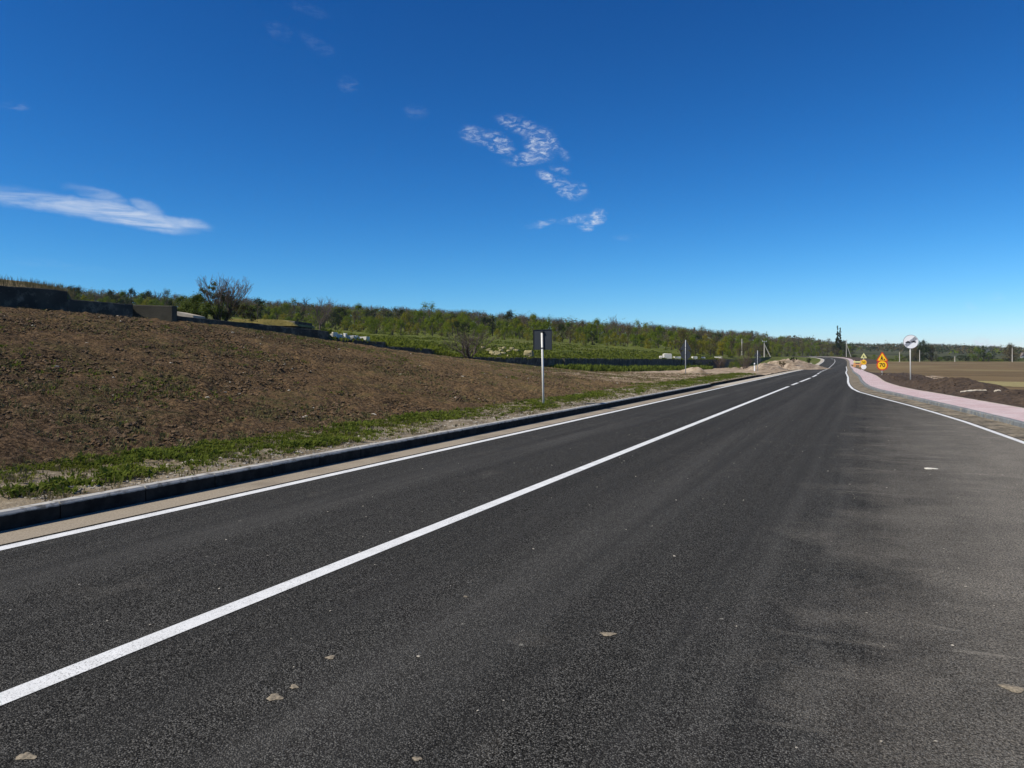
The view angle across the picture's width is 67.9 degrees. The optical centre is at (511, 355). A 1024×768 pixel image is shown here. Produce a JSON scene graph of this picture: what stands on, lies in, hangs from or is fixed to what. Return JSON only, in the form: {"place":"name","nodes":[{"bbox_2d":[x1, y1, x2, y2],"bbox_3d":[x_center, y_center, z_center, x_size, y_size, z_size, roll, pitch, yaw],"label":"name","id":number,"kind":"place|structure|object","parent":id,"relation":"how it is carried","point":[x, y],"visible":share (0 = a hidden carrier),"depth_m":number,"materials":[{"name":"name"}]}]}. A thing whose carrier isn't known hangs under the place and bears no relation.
{"place":"outdoors","nodes":[
{"label":"outdoors","id":0,"kind":"place"},
{"bbox_2d":[177,312,204,318],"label":"concrete slab","id":1,"kind":"structure","parent":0,"point":[183,314],"depth_m":30.17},
{"bbox_2d":[0,306,713,470],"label":"soil slope","id":2,"kind":"structure","parent":0,"point":[11,452],"depth_m":18.52,"materials":[{"name":"soil"}]},
{"bbox_2d":[0,285,66,311],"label":"concrete wall","id":3,"kind":"structure","parent":2,"relation":"on","point":[29,297],"depth_m":24.15,"materials":[{"name":"concrete"}]},
{"bbox_2d":[67,299,132,317],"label":"concrete wall","id":4,"kind":"structure","parent":2,"relation":"on","point":[106,308],"depth_m":26.25,"materials":[{"name":"concrete"}]},
{"bbox_2d":[133,305,176,321],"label":"concrete block","id":5,"kind":"structure","parent":2,"relation":"on","point":[166,313],"depth_m":27.69,"materials":[{"name":"concrete"}]},
{"bbox_2d":[177,316,328,339],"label":"concrete wall","id":6,"kind":"structure","parent":2,"relation":"on","point":[318,334],"depth_m":33.66,"materials":[{"name":"concrete"}]},
{"bbox_2d":[31,315,681,440],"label":"pale stones","id":7,"kind":"object","parent":2,"relation":"on","point":[291,369],"visible":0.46,"depth_m":20.45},
{"bbox_2d":[329,338,385,347],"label":"concrete wall","id":8,"kind":"structure","parent":2,"relation":"on","point":[379,344],"depth_m":40.37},
{"bbox_2d":[0,306,717,467],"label":"soil clods","id":9,"kind":"object","parent":2,"relation":"on","point":[126,425],"visible":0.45,"depth_m":19.89,"materials":[{"name":"soil"}]},
{"bbox_2d":[0,305,720,472],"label":"slope straw","id":10,"kind":"object","parent":2,"relation":"on","point":[263,375],"visible":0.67,"depth_m":20.81,"materials":[{"name":"plant"}]},
{"bbox_2d":[0,307,732,470],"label":"slope weeds","id":11,"kind":"object","parent":2,"relation":"on","point":[67,440],"visible":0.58,"depth_m":16.13,"materials":[{"name":"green plant"}]},
{"bbox_2d":[386,346,432,353],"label":"concrete wall","id":12,"kind":"structure","parent":2,"relation":"on","point":[426,351],"depth_m":44.39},
{"bbox_2d":[434,327,499,358],"bbox_3d":[-2.801,-0.685,49.376,4.026,2.354,4.021,0,0,25],"label":"bare shrub","id":13,"kind":"object","parent":2,"relation":"on","point":[463,342],"visible":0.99,"depth_m":49.21,"materials":[{"name":"brown plant"}]},
{"bbox_2d":[458,357,562,366],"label":"concrete wall","id":14,"kind":"structure","parent":2,"relation":"on","point":[538,361],"depth_m":59.11,"materials":[{"name":"concrete"}]},
{"bbox_2d":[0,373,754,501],"bbox_3d":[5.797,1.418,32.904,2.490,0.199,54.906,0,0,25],"label":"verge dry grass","id":15,"kind":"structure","parent":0,"point":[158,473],"depth_m":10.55,"materials":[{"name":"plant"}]},
{"bbox_2d":[0,373,760,509],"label":"verge","id":16,"kind":"structure","parent":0,"point":[6,502],"depth_m":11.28,"materials":[{"name":"plant"}]},
{"bbox_2d":[5,375,751,501],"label":"verge stones","id":17,"kind":"object","parent":16,"relation":"on","point":[72,486],"visible":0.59,"depth_m":11.11,"materials":[{"name":"stone"}]},
{"bbox_2d":[533,329,551,401],"bbox_3d":[0.897,0.544,22.610,0.600,2.614,0.104,0,0,25],"label":"traffic sign","id":18,"kind":"object","parent":16,"relation":"on","point":[542,340],"visible":0.95,"depth_m":22.59,"materials":[{"name":"metal"}]},
{"bbox_2d":[0,357,1023,767],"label":"road","id":19,"kind":"structure","parent":0,"point":[840,651],"depth_m":4.97,"materials":[{"name":"asphalt"}]},
{"bbox_2d":[15,752,36,759],"bbox_3d":[-1.992,1.645,3.126,0.089,0.005,0.060,0,0,-4],"label":"mud lump","id":20,"kind":"object","parent":19,"relation":"on","point":[27,755],"visible":1,"depth_m":3.11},
{"bbox_2d":[266,693,282,700],"bbox_3d":[-1.145,1.645,3.658,0.068,0.006,0.090,0,0,-41],"label":"mud lump","id":21,"kind":"object","parent":19,"relation":"on","point":[273,696],"visible":1,"depth_m":3.65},
{"bbox_2d":[0,384,710,530],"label":"kerb","id":22,"kind":"structure","parent":19,"relation":"on","point":[28,515],"depth_m":9.90,"materials":[{"name":"concrete"}]},
{"bbox_2d":[0,386,723,544],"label":"gutter","id":23,"kind":"object","parent":19,"relation":"on","point":[34,530],"visible":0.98,"depth_m":9.53,"materials":[{"name":"concrete"}]},
{"bbox_2d":[0,386,789,705],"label":"line","id":24,"kind":"object","parent":19,"relation":"on","point":[36,684],"visible":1,"depth_m":5.12,"materials":[{"name":"paint"}]},
{"bbox_2d":[0,361,823,549],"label":"edge line","id":25,"kind":"object","parent":19,"relation":"on","point":[146,515],"visible":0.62,"depth_m":9.11,"materials":[{"name":"paint"}]},
{"bbox_2d":[10,410,1023,747],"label":"road grit","id":26,"kind":"object","parent":19,"relation":"on","point":[532,548],"visible":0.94,"depth_m":5.43,"materials":[{"name":"stone"}]},
{"bbox_2d":[712,357,823,385],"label":"edge strip","id":27,"kind":"object","parent":19,"relation":"on","point":[746,380],"visible":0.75,"depth_m":53.51,"materials":[{"name":"concrete"}]},
{"bbox_2d":[845,367,1023,443],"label":"edge line","id":28,"kind":"object","parent":19,"relation":"on","point":[992,431],"visible":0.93,"depth_m":20.08,"materials":[{"name":"paint"}]},
{"bbox_2d":[998,684,1023,692],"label":"mud lump","id":29,"kind":"object","parent":19,"relation":"on","point":[1013,688],"visible":1,"depth_m":3.75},
{"bbox_2d":[0,279,1023,366],"bbox_3d":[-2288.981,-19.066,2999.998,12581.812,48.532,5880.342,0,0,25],"label":"hillside","id":30,"kind":"structure","parent":0,"point":[889,354],"depth_m":174.79,"materials":[{"name":"plant"}]},
{"bbox_2d":[0,274,75,294],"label":"bank weeds","id":31,"kind":"object","parent":30,"relation":"on","point":[50,286],"visible":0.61,"depth_m":28.11,"materials":[{"name":"plant"}]},
{"bbox_2d":[124,288,136,303],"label":"leafy tree","id":32,"kind":"object","parent":30,"relation":"on","point":[131,291],"visible":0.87,"depth_m":149.87,"materials":[{"name":"green plant"}]},
{"bbox_2d":[140,291,158,304],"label":"leafy tree","id":33,"kind":"object","parent":30,"relation":"on","point":[147,294],"visible":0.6,"depth_m":199.51,"materials":[{"name":"green plant"}]},
{"bbox_2d":[176,273,257,321],"bbox_3d":[-12.446,-2.291,32.005,3.466,2.372,2.526,0,0,27],"label":"leafy bush","id":34,"kind":"object","parent":30,"relation":"on","point":[215,311],"visible":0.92,"depth_m":31.84,"materials":[{"name":"green plant"}]},
{"bbox_2d":[252,297,264,318],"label":"leafy tree","id":35,"kind":"object","parent":30,"relation":"on","point":[261,307],"visible":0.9,"depth_m":119.96,"materials":[{"name":"green plant"}]},
{"bbox_2d":[229,319,315,328],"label":"dry grass bank","id":36,"kind":"structure","parent":30,"relation":"on","point":[293,324],"depth_m":35.35,"materials":[{"name":"plant"}]},
{"bbox_2d":[268,307,285,319],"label":"leafy tree","id":37,"kind":"object","parent":30,"relation":"on","point":[274,310],"visible":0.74,"depth_m":174.83,"materials":[{"name":"green plant"}]},
{"bbox_2d":[277,301,293,319],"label":"leafy tree","id":38,"kind":"object","parent":30,"relation":"on","point":[286,306],"visible":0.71,"depth_m":197.14,"materials":[{"name":"green plant"}]},
{"bbox_2d":[302,305,334,329],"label":"bare tree","id":39,"kind":"object","parent":30,"relation":"on","point":[324,320],"visible":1,"depth_m":140.35,"materials":[{"name":"brown plant"}]},
{"bbox_2d":[326,311,339,327],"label":"leafy tree","id":40,"kind":"object","parent":30,"relation":"on","point":[333,315],"visible":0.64,"depth_m":175.00,"materials":[{"name":"green plant"}]},
{"bbox_2d":[330,317,341,329],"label":"leafy tree","id":41,"kind":"object","parent":30,"relation":"on","point":[336,320],"visible":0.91,"depth_m":150.02,"materials":[{"name":"green plant"}]},
{"bbox_2d":[332,306,348,327],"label":"leafy tree","id":42,"kind":"object","parent":30,"relation":"on","point":[337,311],"visible":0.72,"depth_m":182.96,"materials":[{"name":"green plant"}]},
{"bbox_2d":[341,316,354,330],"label":"leafy tree","id":43,"kind":"object","parent":30,"relation":"on","point":[348,323],"visible":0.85,"depth_m":165.74,"materials":[{"name":"green plant"}]},
{"bbox_2d":[350,303,362,323],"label":"leafy tree","id":44,"kind":"object","parent":30,"relation":"on","point":[358,306],"visible":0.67,"depth_m":212.82,"materials":[{"name":"green plant"}]},
{"bbox_2d":[352,308,370,329],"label":"leafy tree","id":45,"kind":"object","parent":30,"relation":"on","point":[364,317],"visible":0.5,"depth_m":171.99,"materials":[{"name":"green plant"}]},
{"bbox_2d":[363,317,377,333],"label":"leafy tree","id":46,"kind":"object","parent":30,"relation":"on","point":[369,322],"visible":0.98,"depth_m":153.93,"materials":[{"name":"green plant"}]},
{"bbox_2d":[368,319,384,333],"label":"leafy tree","id":47,"kind":"object","parent":30,"relation":"on","point":[374,327],"visible":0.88,"depth_m":154.28,"materials":[{"name":"green plant"}]},
{"bbox_2d":[383,318,398,334],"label":"leafy tree","id":48,"kind":"object","parent":30,"relation":"on","point":[389,326],"visible":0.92,"depth_m":150.51,"materials":[{"name":"green plant"}]},
{"bbox_2d":[391,306,405,327],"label":"leafy tree","id":49,"kind":"object","parent":30,"relation":"on","point":[399,311],"visible":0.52,"depth_m":205.57,"materials":[{"name":"green plant"}]},
{"bbox_2d":[396,319,408,334],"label":"leafy tree","id":50,"kind":"object","parent":30,"relation":"on","point":[400,322],"visible":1,"depth_m":148.41,"materials":[{"name":"green plant"}]},
{"bbox_2d":[401,311,413,331],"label":"leafy tree","id":51,"kind":"object","parent":30,"relation":"on","point":[406,316],"visible":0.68,"depth_m":180.05,"materials":[{"name":"green plant"}]},
{"bbox_2d":[410,310,423,332],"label":"leafy tree","id":52,"kind":"object","parent":30,"relation":"on","point":[420,313],"visible":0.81,"depth_m":173.87,"materials":[{"name":"green plant"}]},
{"bbox_2d":[413,299,435,330],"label":"leafy tree","id":53,"kind":"object","parent":30,"relation":"on","point":[415,313],"visible":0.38,"depth_m":192.40,"materials":[{"name":"green plant"}]},
{"bbox_2d":[425,317,436,335],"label":"leafy tree","id":54,"kind":"object","parent":30,"relation":"on","point":[432,320],"visible":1,"depth_m":157.42,"materials":[{"name":"green plant"}]},
{"bbox_2d":[422,301,442,329],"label":"leafy tree","id":55,"kind":"object","parent":30,"relation":"on","point":[432,306],"visible":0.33,"depth_m":194.20,"materials":[{"name":"green plant"}]},
{"bbox_2d":[441,322,452,336],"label":"leafy tree","id":56,"kind":"object","parent":30,"relation":"on","point":[446,331],"visible":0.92,"depth_m":145.99,"materials":[{"name":"green plant"}]},
{"bbox_2d":[459,322,470,337],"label":"leafy tree","id":57,"kind":"object","parent":30,"relation":"on","point":[463,326],"visible":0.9,"depth_m":143.71,"materials":[{"name":"green plant"}]},
{"bbox_2d":[474,323,487,338],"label":"leafy tree","id":58,"kind":"object","parent":30,"relation":"on","point":[480,330],"visible":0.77,"depth_m":144.99,"materials":[{"name":"green plant"}]},
{"bbox_2d":[486,315,497,335],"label":"leafy tree","id":59,"kind":"object","parent":30,"relation":"on","point":[492,327],"visible":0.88,"depth_m":173.67,"materials":[{"name":"green plant"}]},
{"bbox_2d":[502,309,516,333],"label":"leafy tree","id":60,"kind":"object","parent":30,"relation":"on","point":[509,315],"visible":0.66,"depth_m":202.75,"materials":[{"name":"green plant"}]},
{"bbox_2d":[509,318,523,337],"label":"leafy tree","id":61,"kind":"object","parent":30,"relation":"on","point":[516,322],"visible":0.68,"depth_m":168.82,"materials":[{"name":"green plant"}]},
{"bbox_2d":[321,328,721,359],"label":"meadow grass","id":62,"kind":"structure","parent":30,"relation":"on","point":[391,341],"depth_m":78.91,"materials":[{"name":"green plant"}]},
{"bbox_2d":[241,297,802,348],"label":"bare wood","id":63,"kind":"object","parent":30,"relation":"on","point":[457,311],"visible":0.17,"depth_m":363.98,"materials":[{"name":"plant"}]},
{"bbox_2d":[37,281,1023,355],"bbox_3d":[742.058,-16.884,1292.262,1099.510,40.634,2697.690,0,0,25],"label":"distant wood","id":64,"kind":"object","parent":30,"relation":"on","point":[938,348],"visible":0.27,"depth_m":312.89,"materials":[{"name":"green plant"}]},
{"bbox_2d":[523,320,539,339],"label":"leafy tree","id":65,"kind":"object","parent":30,"relation":"on","point":[534,325],"visible":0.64,"depth_m":162.86,"materials":[{"name":"green plant"}]},
{"bbox_2d":[540,321,551,329],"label":"leafy tree","id":66,"kind":"object","parent":30,"relation":"on","point":[547,325],"visible":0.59,"depth_m":168.36,"materials":[{"name":"green plant"}]},
{"bbox_2d":[556,323,567,340],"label":"leafy tree","id":67,"kind":"object","parent":30,"relation":"on","point":[562,326],"visible":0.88,"depth_m":165.17,"materials":[{"name":"green plant"}]},
{"bbox_2d":[584,322,596,338],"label":"leafy tree","id":68,"kind":"object","parent":30,"relation":"on","point":[589,324],"visible":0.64,"depth_m":201.01,"materials":[{"name":"green plant"}]},
{"bbox_2d":[587,331,597,344],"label":"leafy tree","id":69,"kind":"object","parent":30,"relation":"on","point":[593,338],"visible":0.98,"depth_m":146.14,"materials":[{"name":"green plant"}]},
{"bbox_2d":[592,318,602,337],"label":"leafy tree","id":70,"kind":"object","parent":30,"relation":"on","point":[597,321],"visible":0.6,"depth_m":204.14,"materials":[{"name":"green plant"}]},
{"bbox_2d":[609,332,619,345],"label":"leafy tree","id":71,"kind":"object","parent":30,"relation":"on","point":[616,338],"visible":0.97,"depth_m":142.36,"materials":[{"name":"green plant"}]},
{"bbox_2d":[562,358,680,365],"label":"concrete wall","id":72,"kind":"structure","parent":30,"relation":"on","point":[622,362],"depth_m":81.94,"materials":[{"name":"concrete"}]},
{"bbox_2d":[628,328,642,346],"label":"leafy tree","id":73,"kind":"object","parent":30,"relation":"on","point":[635,330],"visible":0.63,"depth_m":163.60,"materials":[{"name":"green plant"}]},
{"bbox_2d":[637,333,645,346],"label":"leafy tree","id":74,"kind":"object","parent":30,"relation":"on","point":[640,337],"visible":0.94,"depth_m":148.39,"materials":[{"name":"green plant"}]},
{"bbox_2d":[649,324,663,347],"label":"leafy tree","id":75,"kind":"object","parent":30,"relation":"on","point":[658,328],"visible":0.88,"depth_m":167.19,"materials":[{"name":"green plant"}]},
{"bbox_2d":[673,327,691,354],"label":"leafy tree","id":76,"kind":"object","parent":30,"relation":"on","point":[680,335],"visible":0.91,"depth_m":124.97,"materials":[{"name":"green plant"}]},
{"bbox_2d":[712,358,727,367],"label":"bare shrub","id":77,"kind":"object","parent":30,"relation":"on","point":[717,364],"visible":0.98,"depth_m":129.49,"materials":[{"name":"brown plant"}]},
{"bbox_2d":[717,341,728,355],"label":"leafy tree","id":78,"kind":"object","parent":30,"relation":"on","point":[722,348],"visible":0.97,"depth_m":156.55,"materials":[{"name":"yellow plant"}]},
{"bbox_2d":[724,336,739,357],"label":"leafy tree","id":79,"kind":"object","parent":30,"relation":"on","point":[730,351],"visible":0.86,"depth_m":160.72,"materials":[{"name":"green plant"}]},
{"bbox_2d":[835,326,839,353],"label":"poplar","id":80,"kind":"object","parent":30,"relation":"on","point":[837,344],"visible":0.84,"depth_m":329.75,"materials":[{"name":"green plant"}]},
{"bbox_2d":[908,346,918,360],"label":"leafy tree","id":81,"kind":"object","parent":30,"relation":"on","point":[914,353],"visible":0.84,"depth_m":263.33,"materials":[{"name":"green plant"}]},
{"bbox_2d":[913,338,933,361],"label":"leafy tree","id":82,"kind":"object","parent":30,"relation":"on","point":[925,349],"visible":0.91,"depth_m":263.06,"materials":[{"name":"green plant"}]},
{"bbox_2d":[925,344,937,360],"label":"leafy tree","id":83,"kind":"object","parent":30,"relation":"on","point":[932,350],"visible":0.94,"depth_m":263.77,"materials":[{"name":"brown plant"}]},
{"bbox_2d":[967,349,982,361],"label":"leafy tree","id":84,"kind":"object","parent":30,"relation":"on","point":[979,353],"visible":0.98,"depth_m":263.96,"materials":[{"name":"green plant"}]},
{"bbox_2d":[1000,342,1019,361],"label":"leafy tree","id":85,"kind":"object","parent":30,"relation":"on","point":[1008,351],"visible":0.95,"depth_m":261.58,"materials":[{"name":"green plant"}]},
{"bbox_2d":[0,0,1023,347],"label":"sky","id":86,"kind":"structure","parent":0,"point":[800,168],"materials":[{"name":"blue"}]},
{"bbox_2d":[626,366,795,385],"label":"dirt track","id":87,"kind":"structure","parent":0,"point":[732,370],"depth_m":79.49,"materials":[{"name":"sand"}]},
{"bbox_2d":[547,363,712,371],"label":"wall grass","id":88,"kind":"structure","parent":87,"relation":"on","point":[616,368],"depth_m":74.97,"materials":[{"name":"green plant"}]},
{"bbox_2d":[622,375,747,386],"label":"verge grass","id":89,"kind":"structure","parent":87,"relation":"on","point":[721,378],"depth_m":41.48,"materials":[{"name":"green plant"}]},
{"bbox_2d":[680,340,690,373],"bbox_3d":[14.167,0.396,62.010,0.874,3.272,0.092,0,0,25],"label":"traffic sign","id":90,"kind":"object","parent":87,"relation":"on","point":[685,352],"visible":0.96,"depth_m":61.98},
{"bbox_2d":[677,367,707,372],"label":"rubble heap","id":91,"kind":"object","parent":87,"relation":"on","point":[694,370],"visible":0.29,"depth_m":69.37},
{"bbox_2d":[736,355,754,368],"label":"bare shrub","id":92,"kind":"object","parent":87,"relation":"on","point":[746,363],"visible":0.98,"depth_m":108.03,"materials":[{"name":"brown plant"}]},
{"bbox_2d":[754,350,760,370],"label":"traffic sign","id":93,"kind":"object","parent":87,"relation":"on","point":[757,359],"visible":0.95,"depth_m":83.97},
{"bbox_2d":[744,363,790,372],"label":"dirt mound","id":94,"kind":"object","parent":87,"relation":"on","point":[763,366],"visible":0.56,"depth_m":97.10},
{"bbox_2d":[767,358,829,369],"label":"dirt mound","id":95,"kind":"object","parent":87,"relation":"on","point":[797,364],"visible":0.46,"depth_m":115.00,"materials":[{"name":"sand"}]},
{"bbox_2d":[748,357,820,365],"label":"roadside","id":96,"kind":"structure","parent":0,"point":[814,361],"depth_m":234.76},
{"bbox_2d":[711,373,866,386],"bbox_3d":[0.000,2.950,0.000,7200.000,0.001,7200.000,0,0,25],"label":"ground","id":97,"kind":"structure","parent":0,"point":[751,377],"depth_m":92.27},
{"bbox_2d":[681,359,733,367],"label":"concrete wall","id":98,"kind":"structure","parent":97,"relation":"on","point":[705,361],"depth_m":124.52,"materials":[{"name":"concrete"}]},
{"bbox_2d":[782,356,1023,439],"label":"grit strip","id":99,"kind":"object","parent":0,"point":[998,426],"visible":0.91,"depth_m":21.65,"materials":[{"name":"gravel"}]},
{"bbox_2d":[798,356,1023,407],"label":"soil strip","id":100,"kind":"object","parent":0,"point":[1013,398],"visible":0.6,"depth_m":30.38,"materials":[{"name":"soil"}]},
{"bbox_2d":[866,360,1020,400],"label":"soil clods","id":101,"kind":"object","parent":100,"relation":"on","point":[943,386],"visible":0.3,"depth_m":31.52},
{"bbox_2d":[820,356,1023,421],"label":"pavement","id":102,"kind":"structure","parent":0,"point":[1012,412],"depth_m":25.79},
{"bbox_2d":[809,356,1023,427],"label":"kerb","id":103,"kind":"structure","parent":102,"relation":"on","point":[1014,422],"depth_m":22.67,"materials":[{"name":"concrete"}]},
{"bbox_2d":[863,370,1021,407],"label":"edging","id":104,"kind":"object","parent":102,"relation":"on","point":[944,394],"visible":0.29,"depth_m":28.98,"materials":[{"name":"concrete"}]},
{"bbox_2d":[851,362,1023,420],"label":"field","id":105,"kind":"structure","parent":0,"point":[998,371],"depth_m":101.05,"materials":[{"name":"soil"}]},
{"bbox_2d":[861,353,866,369],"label":"road works sign","id":106,"kind":"object","parent":105,"relation":"on","point":[863,362],"visible":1,"depth_m":97.96,"materials":[{"name":"yellow plastic"}]},
{"bbox_2d":[877,352,887,373],"bbox_3d":[27.270,0.898,55.987,0.773,2.245,0.096,0,0,21],"label":"road works sign","id":107,"kind":"object","parent":105,"relation":"on","point":[882,364],"visible":0.98,"depth_m":55.94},
{"bbox_2d":[903,335,917,379],"bbox_3d":[21.762,0.399,41.484,0.751,3.017,0.091,0,0,19],"label":"traffic sign","id":108,"kind":"object","parent":105,"relation":"on","point":[910,342],"visible":0.98,"depth_m":41.47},
{"bbox_2d":[979,381,1023,386],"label":"dry grass patch","id":109,"kind":"object","parent":105,"relation":"on","point":[1016,384],"visible":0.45,"depth_m":45.71,"materials":[{"name":"plant"}]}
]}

